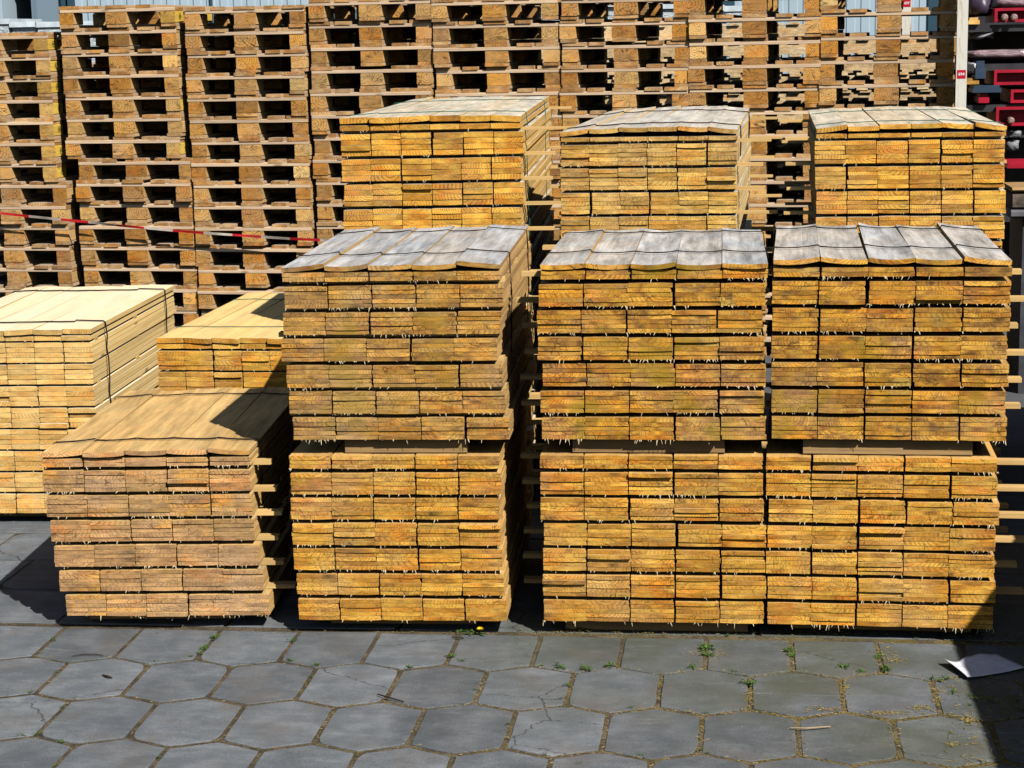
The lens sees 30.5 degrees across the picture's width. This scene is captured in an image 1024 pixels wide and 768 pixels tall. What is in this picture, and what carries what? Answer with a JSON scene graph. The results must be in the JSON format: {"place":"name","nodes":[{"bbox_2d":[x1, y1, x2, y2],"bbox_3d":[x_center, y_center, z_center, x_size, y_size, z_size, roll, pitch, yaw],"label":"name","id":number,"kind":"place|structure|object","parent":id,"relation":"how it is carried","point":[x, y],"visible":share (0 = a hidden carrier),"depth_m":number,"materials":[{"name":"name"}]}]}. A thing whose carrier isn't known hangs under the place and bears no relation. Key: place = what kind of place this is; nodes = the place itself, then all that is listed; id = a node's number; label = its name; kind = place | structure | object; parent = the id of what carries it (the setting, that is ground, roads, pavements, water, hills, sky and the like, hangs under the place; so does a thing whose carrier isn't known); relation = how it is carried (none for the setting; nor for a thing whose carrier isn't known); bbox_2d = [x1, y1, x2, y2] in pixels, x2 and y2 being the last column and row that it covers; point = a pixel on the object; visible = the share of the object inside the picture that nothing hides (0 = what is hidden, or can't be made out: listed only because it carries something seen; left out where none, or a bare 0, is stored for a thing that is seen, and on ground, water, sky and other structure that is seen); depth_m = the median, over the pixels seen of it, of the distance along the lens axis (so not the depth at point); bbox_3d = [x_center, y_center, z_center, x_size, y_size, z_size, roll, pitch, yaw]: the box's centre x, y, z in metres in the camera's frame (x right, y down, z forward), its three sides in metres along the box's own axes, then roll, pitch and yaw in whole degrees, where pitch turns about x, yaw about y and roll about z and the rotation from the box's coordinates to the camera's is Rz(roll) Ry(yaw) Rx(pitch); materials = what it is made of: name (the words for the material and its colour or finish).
{"place":"outdoors","nodes":[
{"label":"outdoors","id":0,"kind":"place"},
{"bbox_2d":[0,270,84,297],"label":"wooden pallet","id":1,"kind":"object","parent":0,"point":[5,290],"visible":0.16,"depth_m":12.75,"materials":[{"name":"brown wood"}]},
{"bbox_2d":[0,250,115,286],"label":"wooden pallet","id":2,"kind":"object","parent":1,"relation":"on","point":[27,275],"visible":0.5,"depth_m":12.66,"materials":[{"name":"brown wood"}]},
{"bbox_2d":[0,230,114,264],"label":"wooden pallet","id":3,"kind":"object","parent":2,"relation":"on","point":[25,255],"visible":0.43,"depth_m":12.65,"materials":[{"name":"brown wood"}]},
{"bbox_2d":[0,208,126,244],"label":"wooden pallet","id":4,"kind":"object","parent":3,"relation":"on","point":[23,234],"visible":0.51,"depth_m":12.62,"materials":[{"name":"brown wood"}]},
{"bbox_2d":[0,191,111,223],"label":"wooden pallet","id":5,"kind":"object","parent":4,"relation":"on","point":[47,207],"visible":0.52,"depth_m":12.57,"materials":[{"name":"brown wood"}]},
{"bbox_2d":[0,171,108,202],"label":"wooden pallet","id":6,"kind":"object","parent":5,"relation":"on","point":[22,190],"visible":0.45,"depth_m":12.56,"materials":[{"name":"brown wood"}]},
{"bbox_2d":[0,152,110,181],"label":"wooden pallet","id":7,"kind":"object","parent":6,"relation":"on","point":[47,171],"visible":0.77,"depth_m":12.54,"materials":[{"name":"brown wood"}]},
{"bbox_2d":[0,132,99,160],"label":"wooden pallet","id":8,"kind":"object","parent":7,"relation":"on","point":[37,146],"visible":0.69,"depth_m":12.50,"materials":[{"name":"brown wood"}]},
{"bbox_2d":[0,115,100,139],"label":"wooden pallet","id":9,"kind":"object","parent":8,"relation":"on","point":[34,126],"visible":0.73,"depth_m":12.48,"materials":[{"name":"brown wood"}]},
{"bbox_2d":[0,95,96,118],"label":"wooden pallet","id":10,"kind":"object","parent":9,"relation":"on","point":[32,105],"visible":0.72,"depth_m":12.48,"materials":[{"name":"brown wood"}]},
{"bbox_2d":[0,74,94,96],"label":"wooden pallet","id":11,"kind":"object","parent":10,"relation":"on","point":[34,84],"visible":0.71,"depth_m":12.45,"materials":[{"name":"brown wood"}]},
{"bbox_2d":[0,53,94,75],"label":"wooden pallet","id":12,"kind":"object","parent":11,"relation":"on","point":[30,64],"visible":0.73,"depth_m":12.41,"materials":[{"name":"brown wood"}]},
{"bbox_2d":[0,32,94,54],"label":"wooden pallet","id":13,"kind":"object","parent":12,"relation":"on","point":[35,42],"visible":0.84,"depth_m":12.41,"materials":[{"name":"brown wood"}]},
{"bbox_2d":[173,295,202,324],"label":"wooden pallet","id":14,"kind":"object","parent":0,"point":[189,314],"visible":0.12,"depth_m":12.48,"materials":[{"name":"brown wood"}]},
{"bbox_2d":[85,271,227,307],"bbox_3d":[-2.358,-0.693,13.105,0.807,0.141,1.207,1,11,11],"label":"wooden pallet","id":15,"kind":"object","parent":14,"relation":"on","point":[190,294],"visible":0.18,"depth_m":12.49,"materials":[{"name":"brown wood"}]},
{"bbox_2d":[84,250,225,285],"bbox_3d":[-2.355,-0.832,13.079,0.806,0.141,1.207,1,11,11],"label":"wooden pallet","id":16,"kind":"object","parent":15,"relation":"on","point":[169,269],"visible":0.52,"depth_m":12.54,"materials":[{"name":"brown wood"}]},
{"bbox_2d":[81,230,224,264],"bbox_3d":[-2.364,-0.968,13.040,0.808,0.141,1.207,1,11,11],"label":"wooden pallet","id":17,"kind":"object","parent":16,"relation":"on","point":[142,254],"visible":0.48,"depth_m":12.51,"materials":[{"name":"brown wood"}]},
{"bbox_2d":[79,209,223,243],"bbox_3d":[-2.373,-1.105,13.006,0.812,0.141,1.208,1,11,11],"label":"wooden pallet","id":18,"kind":"object","parent":17,"relation":"on","point":[90,233],"visible":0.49,"depth_m":12.47,"materials":[{"name":"brown wood"}]},
{"bbox_2d":[80,188,223,221],"bbox_3d":[-2.364,-1.248,13.002,0.813,0.141,1.209,1,11,11],"label":"wooden pallet","id":19,"kind":"object","parent":18,"relation":"on","point":[165,207],"visible":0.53,"depth_m":12.46,"materials":[{"name":"brown wood"}]},
{"bbox_2d":[75,169,222,201],"bbox_3d":[-2.376,-1.382,12.948,0.807,0.141,1.208,1,11,12],"label":"wooden pallet","id":20,"kind":"object","parent":19,"relation":"on","point":[135,190],"visible":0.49,"depth_m":12.42,"materials":[{"name":"brown wood"}]},
{"bbox_2d":[78,149,221,179],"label":"wooden pallet","id":21,"kind":"object","parent":20,"relation":"on","point":[139,168],"visible":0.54,"depth_m":12.40,"materials":[{"name":"brown wood"}]},
{"bbox_2d":[65,129,220,158],"bbox_3d":[-2.432,-1.661,12.910,0.809,0.141,1.208,1,11,12],"label":"wooden pallet","id":22,"kind":"object","parent":21,"relation":"on","point":[133,147],"visible":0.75,"depth_m":12.37,"materials":[{"name":"brown wood"}]},
{"bbox_2d":[66,110,217,136],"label":"wooden pallet","id":23,"kind":"object","parent":22,"relation":"on","point":[138,124],"visible":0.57,"depth_m":12.34,"materials":[{"name":"brown wood"}]},
{"bbox_2d":[66,89,216,115],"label":"wooden pallet","id":24,"kind":"object","parent":23,"relation":"on","point":[138,103],"visible":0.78,"depth_m":12.32,"materials":[{"name":"brown wood"}]},
{"bbox_2d":[63,68,218,93],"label":"wooden pallet","id":25,"kind":"object","parent":24,"relation":"on","point":[171,81],"visible":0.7,"depth_m":12.30,"materials":[{"name":"brown wood"}]},
{"bbox_2d":[61,47,237,71],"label":"wooden pallet","id":26,"kind":"object","parent":25,"relation":"on","point":[167,59],"visible":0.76,"depth_m":12.29,"materials":[{"name":"brown wood"}]},
{"bbox_2d":[61,26,214,50],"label":"wooden pallet","id":27,"kind":"object","parent":26,"relation":"on","point":[114,38],"visible":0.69,"depth_m":12.26,"materials":[{"name":"brown wood"}]},
{"bbox_2d":[58,4,215,28],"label":"wooden pallet","id":28,"kind":"object","parent":27,"relation":"on","point":[142,15],"visible":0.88,"depth_m":12.23,"materials":[{"name":"brown wood"}]},
{"bbox_2d":[201,286,271,315],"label":"wooden pallet","id":29,"kind":"object","parent":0,"point":[205,311],"visible":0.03,"depth_m":12.45,"materials":[{"name":"brown wood"}]},
{"bbox_2d":[198,276,290,308],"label":"wooden pallet","id":30,"kind":"object","parent":29,"relation":"on","point":[210,298],"visible":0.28,"depth_m":12.41,"materials":[{"name":"brown wood"}]},
{"bbox_2d":[198,255,295,287],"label":"wooden pallet","id":31,"kind":"object","parent":30,"relation":"on","point":[267,276],"visible":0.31,"depth_m":12.38,"materials":[{"name":"brown wood"}]},
{"bbox_2d":[195,234,318,266],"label":"wooden pallet","id":32,"kind":"object","parent":31,"relation":"on","point":[266,255],"visible":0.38,"depth_m":12.36,"materials":[{"name":"brown wood"}]},
{"bbox_2d":[195,215,339,245],"bbox_3d":[-1.569,-1.081,12.836,0.809,0.140,1.207,1,11,12],"label":"wooden pallet","id":33,"kind":"object","parent":32,"relation":"on","point":[287,227],"visible":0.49,"depth_m":12.29,"materials":[{"name":"brown wood"}]},
{"bbox_2d":[194,194,340,223],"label":"wooden pallet","id":34,"kind":"object","parent":33,"relation":"on","point":[266,212],"visible":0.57,"depth_m":12.28,"materials":[{"name":"brown wood"}]},
{"bbox_2d":[193,173,339,202],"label":"wooden pallet","id":35,"kind":"object","parent":34,"relation":"on","point":[264,191],"visible":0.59,"depth_m":12.24,"materials":[{"name":"brown wood"}]},
{"bbox_2d":[191,153,336,181],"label":"wooden pallet","id":36,"kind":"object","parent":35,"relation":"on","point":[260,170],"visible":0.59,"depth_m":12.23,"materials":[{"name":"brown wood"}]},
{"bbox_2d":[191,132,338,159],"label":"wooden pallet","id":37,"kind":"object","parent":36,"relation":"on","point":[263,147],"visible":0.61,"depth_m":12.21,"materials":[{"name":"brown wood"}]},
{"bbox_2d":[189,112,335,138],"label":"wooden pallet","id":38,"kind":"object","parent":37,"relation":"on","point":[262,126],"visible":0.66,"depth_m":12.19,"materials":[{"name":"brown wood"}]},
{"bbox_2d":[187,91,357,116],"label":"wooden pallet","id":39,"kind":"object","parent":38,"relation":"on","point":[260,104],"visible":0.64,"depth_m":12.15,"materials":[{"name":"brown wood"}]},
{"bbox_2d":[186,70,356,94],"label":"wooden pallet","id":40,"kind":"object","parent":39,"relation":"on","point":[261,82],"visible":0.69,"depth_m":12.12,"materials":[{"name":"brown wood"}]},
{"bbox_2d":[187,49,356,73],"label":"wooden pallet","id":41,"kind":"object","parent":40,"relation":"on","point":[250,61],"visible":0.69,"depth_m":12.10,"materials":[{"name":"brown wood"}]},
{"bbox_2d":[185,27,354,51],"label":"wooden pallet","id":42,"kind":"object","parent":41,"relation":"on","point":[290,38],"visible":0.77,"depth_m":12.09,"materials":[{"name":"brown wood"}]},
{"bbox_2d":[184,5,355,29],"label":"wooden pallet","id":43,"kind":"object","parent":42,"relation":"on","point":[270,16],"visible":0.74,"depth_m":12.05,"materials":[{"name":"brown wood"}]},
{"bbox_2d":[314,132,344,155],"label":"wooden pallet","id":44,"kind":"object","parent":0,"point":[325,144],"visible":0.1,"depth_m":12.08,"materials":[{"name":"brown wood"}]},
{"bbox_2d":[311,107,368,133],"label":"wooden pallet","id":45,"kind":"object","parent":44,"relation":"on","point":[322,122],"visible":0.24,"depth_m":12.03,"materials":[{"name":"brown wood"}]},
{"bbox_2d":[309,84,436,111],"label":"wooden pallet","id":46,"kind":"object","parent":45,"relation":"on","point":[368,99],"visible":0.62,"depth_m":11.99,"materials":[{"name":"brown wood"}]},
{"bbox_2d":[311,64,437,89],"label":"wooden pallet","id":47,"kind":"object","parent":46,"relation":"on","point":[389,76],"visible":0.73,"depth_m":11.98,"materials":[{"name":"brown wood"}]},
{"bbox_2d":[311,42,455,66],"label":"wooden pallet","id":48,"kind":"object","parent":47,"relation":"on","point":[384,54],"visible":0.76,"depth_m":11.96,"materials":[{"name":"brown wood"}]},
{"bbox_2d":[308,19,465,44],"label":"wooden pallet","id":49,"kind":"object","parent":48,"relation":"on","point":[399,31],"visible":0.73,"depth_m":11.94,"materials":[{"name":"brown wood"}]},
{"bbox_2d":[308,0,434,21],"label":"wooden pallet","id":50,"kind":"object","parent":49,"relation":"on","point":[367,10],"visible":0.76,"depth_m":11.90,"materials":[{"name":"brown wood"}]},
{"bbox_2d":[0,493,1023,767],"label":"paving","id":51,"kind":"structure","parent":0,"point":[38,595],"depth_m":5.72,"materials":[{"name":"grey concrete"}]},
{"bbox_2d":[41,387,302,618],"bbox_3d":[-1.140,0.420,6.883,0.842,0.633,1.153,-1,10,3],"label":"timber bundle","id":52,"kind":"object","parent":51,"relation":"on","point":[169,505],"visible":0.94,"depth_m":6.36,"materials":[{"name":"brown wood"}]},
{"bbox_2d":[289,395,532,623],"bbox_3d":[-0.335,0.428,6.806,0.732,0.612,1.213,0,11,5],"label":"timber bundle","id":53,"kind":"object","parent":51,"relation":"on","point":[410,538],"visible":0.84,"depth_m":6.24,"materials":[{"name":"beige wood"}]},
{"bbox_2d":[278,225,536,452],"bbox_3d":[-0.340,-0.194,6.701,0.765,0.648,1.219,0,11,5],"label":"timber bundle","id":54,"kind":"object","parent":53,"relation":"on","point":[413,340],"visible":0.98,"depth_m":6.13,"materials":[{"name":"brown wood"}]},
{"bbox_2d":[1,628,1023,767],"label":"dry litter","id":55,"kind":"object","parent":51,"relation":"on","point":[893,712],"visible":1,"depth_m":5.54,"materials":[{"name":"plant"}]},
{"bbox_2d":[520,424,765,631],"bbox_3d":[0.480,0.435,6.680,0.826,0.612,1.103,0,11,6],"label":"timber bundle","id":56,"kind":"object","parent":51,"relation":"on","point":[640,541],"visible":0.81,"depth_m":6.15,"materials":[{"name":"beige wood"}]},
{"bbox_2d":[516,228,769,452],"bbox_3d":[0.470,-0.181,6.566,0.841,0.640,1.102,0,11,6],"label":"timber bundle","id":57,"kind":"object","parent":56,"relation":"on","point":[649,340],"visible":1,"depth_m":6.05,"materials":[{"name":"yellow wood"}]},
{"bbox_2d":[765,395,1023,633],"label":"timber bundle","id":58,"kind":"object","parent":51,"relation":"on","point":[885,542],"visible":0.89,"depth_m":6.06,"materials":[{"name":"beige wood"}]},
{"bbox_2d":[766,222,1023,455],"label":"timber bundle","id":59,"kind":"object","parent":58,"relation":"on","point":[890,340],"visible":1,"depth_m":5.96,"materials":[{"name":"brown wood"}]},
{"bbox_2d":[0,331,1023,767],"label":"ground","id":60,"kind":"structure","parent":0,"point":[1012,445],"depth_m":5.95,"materials":[{"name":"grey concrete"}]},
{"bbox_2d":[0,284,175,515],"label":"timber bundle","id":61,"kind":"object","parent":60,"relation":"on","point":[72,359],"visible":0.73,"depth_m":7.82,"materials":[{"name":"beige wood"}]},
{"bbox_2d":[156,292,290,390],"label":"timber bundle","id":62,"kind":"object","parent":60,"relation":"on","point":[235,343],"visible":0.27,"depth_m":7.90,"materials":[{"name":"beige wood"}]},
{"bbox_2d":[0,0,942,88],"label":"industrial hall","id":63,"kind":"structure","parent":60,"relation":"on","point":[46,10],"depth_m":34.14,"materials":[{"name":"grey"}]},
{"bbox_2d":[526,355,546,499],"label":"timber bundle","id":64,"kind":"object","parent":60,"relation":"on","point":[536,442],"visible":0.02,"depth_m":7.99,"materials":[{"name":"brown wood"}]},
{"bbox_2d":[526,210,560,355],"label":"timber bundle","id":65,"kind":"object","parent":64,"relation":"on","point":[541,238],"visible":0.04,"depth_m":8.49,"materials":[{"name":"brown wood"}]},
{"bbox_2d":[339,96,573,241],"bbox_3d":[-0.173,-1.010,8.806,0.914,0.609,2.379,0,11,4],"label":"timber bundle","id":66,"kind":"object","parent":65,"relation":"on","point":[432,162],"visible":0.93,"depth_m":7.67,"materials":[{"name":"yellow wood"}]},
{"bbox_2d":[954,8,1023,276],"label":"storage rack","id":67,"kind":"object","parent":60,"relation":"on","point":[1008,35],"visible":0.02,"depth_m":13.35,"materials":[{"name":"metal"}]},
{"bbox_2d":[1006,218,1023,393],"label":"concrete block","id":68,"kind":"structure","parent":60,"relation":"on","point":[1015,338],"depth_m":10.41,"materials":[{"name":"grey concrete"}]},
{"bbox_2d":[550,111,562,133],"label":"wooden pallet","id":69,"kind":"object","parent":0,"point":[556,118],"visible":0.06,"depth_m":11.74,"materials":[{"name":"brown wood"}]},
{"bbox_2d":[435,84,561,110],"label":"wooden pallet","id":70,"kind":"object","parent":69,"relation":"on","point":[553,94],"visible":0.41,"depth_m":11.79,"materials":[{"name":"brown wood"}]},
{"bbox_2d":[436,63,562,89],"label":"wooden pallet","id":71,"kind":"object","parent":70,"relation":"on","point":[493,77],"visible":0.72,"depth_m":11.83,"materials":[{"name":"brown wood"}]},
{"bbox_2d":[433,42,562,66],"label":"wooden pallet","id":72,"kind":"object","parent":71,"relation":"on","point":[500,54],"visible":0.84,"depth_m":11.77,"materials":[{"name":"brown wood"}]},
{"bbox_2d":[433,20,587,44],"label":"wooden pallet","id":73,"kind":"object","parent":72,"relation":"on","point":[495,32],"visible":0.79,"depth_m":11.78,"materials":[{"name":"brown wood"}]},
{"bbox_2d":[431,0,561,21],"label":"wooden pallet","id":74,"kind":"object","parent":73,"relation":"on","point":[469,10],"visible":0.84,"depth_m":11.74,"materials":[{"name":"brown wood"}]},
{"bbox_2d":[563,103,672,130],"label":"wooden pallet","id":75,"kind":"object","parent":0,"point":[574,118],"visible":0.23,"depth_m":11.72,"materials":[{"name":"brown wood"}]},
{"bbox_2d":[560,82,689,110],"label":"wooden pallet","id":76,"kind":"object","parent":75,"relation":"on","point":[576,99],"visible":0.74,"depth_m":11.66,"materials":[{"name":"brown wood"}]},
{"bbox_2d":[561,61,690,88],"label":"wooden pallet","id":77,"kind":"object","parent":76,"relation":"on","point":[625,76],"visible":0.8,"depth_m":11.64,"materials":[{"name":"brown wood"}]},
{"bbox_2d":[562,40,690,65],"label":"wooden pallet","id":78,"kind":"object","parent":77,"relation":"on","point":[585,53],"visible":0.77,"depth_m":11.63,"materials":[{"name":"brown wood"}]},
{"bbox_2d":[559,17,689,42],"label":"wooden pallet","id":79,"kind":"object","parent":78,"relation":"on","point":[623,30],"visible":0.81,"depth_m":11.59,"materials":[{"name":"brown wood"}]},
{"bbox_2d":[561,0,690,19],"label":"wooden pallet","id":80,"kind":"object","parent":79,"relation":"on","point":[584,9],"visible":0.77,"depth_m":11.59,"materials":[{"name":"brown wood"}]},
{"bbox_2d":[744,219,775,330],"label":"timber bundle","id":81,"kind":"object","parent":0,"point":[748,225],"depth_m":9.71,"materials":[{"name":"wood"}]},
{"bbox_2d":[558,105,781,238],"bbox_3d":[0.790,-0.960,8.741,0.909,0.594,2.177,0,11,9],"label":"timber bundle","id":82,"kind":"object","parent":81,"relation":"on","point":[671,168],"visible":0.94,"depth_m":7.72,"materials":[{"name":"wood"}]},
{"bbox_2d":[752,207,807,243],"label":"wooden pallet","id":83,"kind":"object","parent":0,"point":[781,220],"visible":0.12,"depth_m":11.85,"materials":[{"name":"brown wood"}]},
{"bbox_2d":[747,185,810,222],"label":"wooden pallet","id":84,"kind":"object","parent":83,"relation":"on","point":[771,203],"visible":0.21,"depth_m":11.58,"materials":[{"name":"brown wood"}]},
{"bbox_2d":[748,164,810,199],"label":"wooden pallet","id":85,"kind":"object","parent":84,"relation":"on","point":[787,172],"visible":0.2,"depth_m":11.57,"materials":[{"name":"brown wood"}]},
{"bbox_2d":[750,143,810,176],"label":"wooden pallet","id":86,"kind":"object","parent":85,"relation":"on","point":[786,151],"visible":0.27,"depth_m":11.54,"materials":[{"name":"brown wood"}]},
{"bbox_2d":[750,122,809,153],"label":"wooden pallet","id":87,"kind":"object","parent":86,"relation":"on","point":[791,129],"visible":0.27,"depth_m":11.53,"materials":[{"name":"brown wood"}]},
{"bbox_2d":[713,100,819,130],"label":"wooden pallet","id":88,"kind":"object","parent":87,"relation":"on","point":[789,107],"visible":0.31,"depth_m":11.50,"materials":[{"name":"brown wood"}]},
{"bbox_2d":[689,79,821,107],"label":"wooden pallet","id":89,"kind":"object","parent":88,"relation":"on","point":[757,96],"visible":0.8,"depth_m":11.48,"materials":[{"name":"brown wood"}]},
{"bbox_2d":[688,58,820,85],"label":"wooden pallet","id":90,"kind":"object","parent":89,"relation":"on","point":[753,73],"visible":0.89,"depth_m":11.45,"materials":[{"name":"brown wood"}]},
{"bbox_2d":[689,36,820,61],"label":"wooden pallet","id":91,"kind":"object","parent":90,"relation":"on","point":[755,49],"visible":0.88,"depth_m":11.43,"materials":[{"name":"brown wood"}]},
{"bbox_2d":[688,13,821,38],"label":"wooden pallet","id":92,"kind":"object","parent":91,"relation":"on","point":[753,26],"visible":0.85,"depth_m":11.39,"materials":[{"name":"brown wood"}]},
{"bbox_2d":[690,0,820,14],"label":"wooden pallet","id":93,"kind":"object","parent":92,"relation":"on","point":[706,7],"visible":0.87,"depth_m":11.43,"materials":[{"name":"brown wood"}]},
{"bbox_2d":[819,96,953,109],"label":"wooden pallet","id":94,"kind":"object","parent":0,"point":[846,103],"visible":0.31,"depth_m":11.54,"materials":[{"name":"brown wood"}]},
{"bbox_2d":[818,75,954,104],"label":"wooden pallet","id":95,"kind":"object","parent":94,"relation":"on","point":[885,92],"visible":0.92,"depth_m":11.30,"materials":[{"name":"brown wood"}]},
{"bbox_2d":[820,53,954,80],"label":"wooden pallet","id":96,"kind":"object","parent":95,"relation":"on","point":[886,67],"visible":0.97,"depth_m":11.29,"materials":[{"name":"brown wood"}]},
{"bbox_2d":[820,31,956,57],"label":"wooden pallet","id":97,"kind":"object","parent":96,"relation":"on","point":[887,44],"visible":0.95,"depth_m":11.25,"materials":[{"name":"brown wood"}]},
{"bbox_2d":[820,6,956,33],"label":"wooden pallet","id":98,"kind":"object","parent":97,"relation":"on","point":[833,20],"visible":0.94,"depth_m":11.22,"materials":[{"name":"brown wood"}]},
{"bbox_2d":[780,106,1006,247],"bbox_3d":[1.641,-0.902,8.326,0.899,0.594,1.770,0,11,8],"label":"timber bundle","id":99,"kind":"object","parent":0,"point":[930,166],"visible":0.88,"depth_m":7.47,"materials":[{"name":"yellow wood"}]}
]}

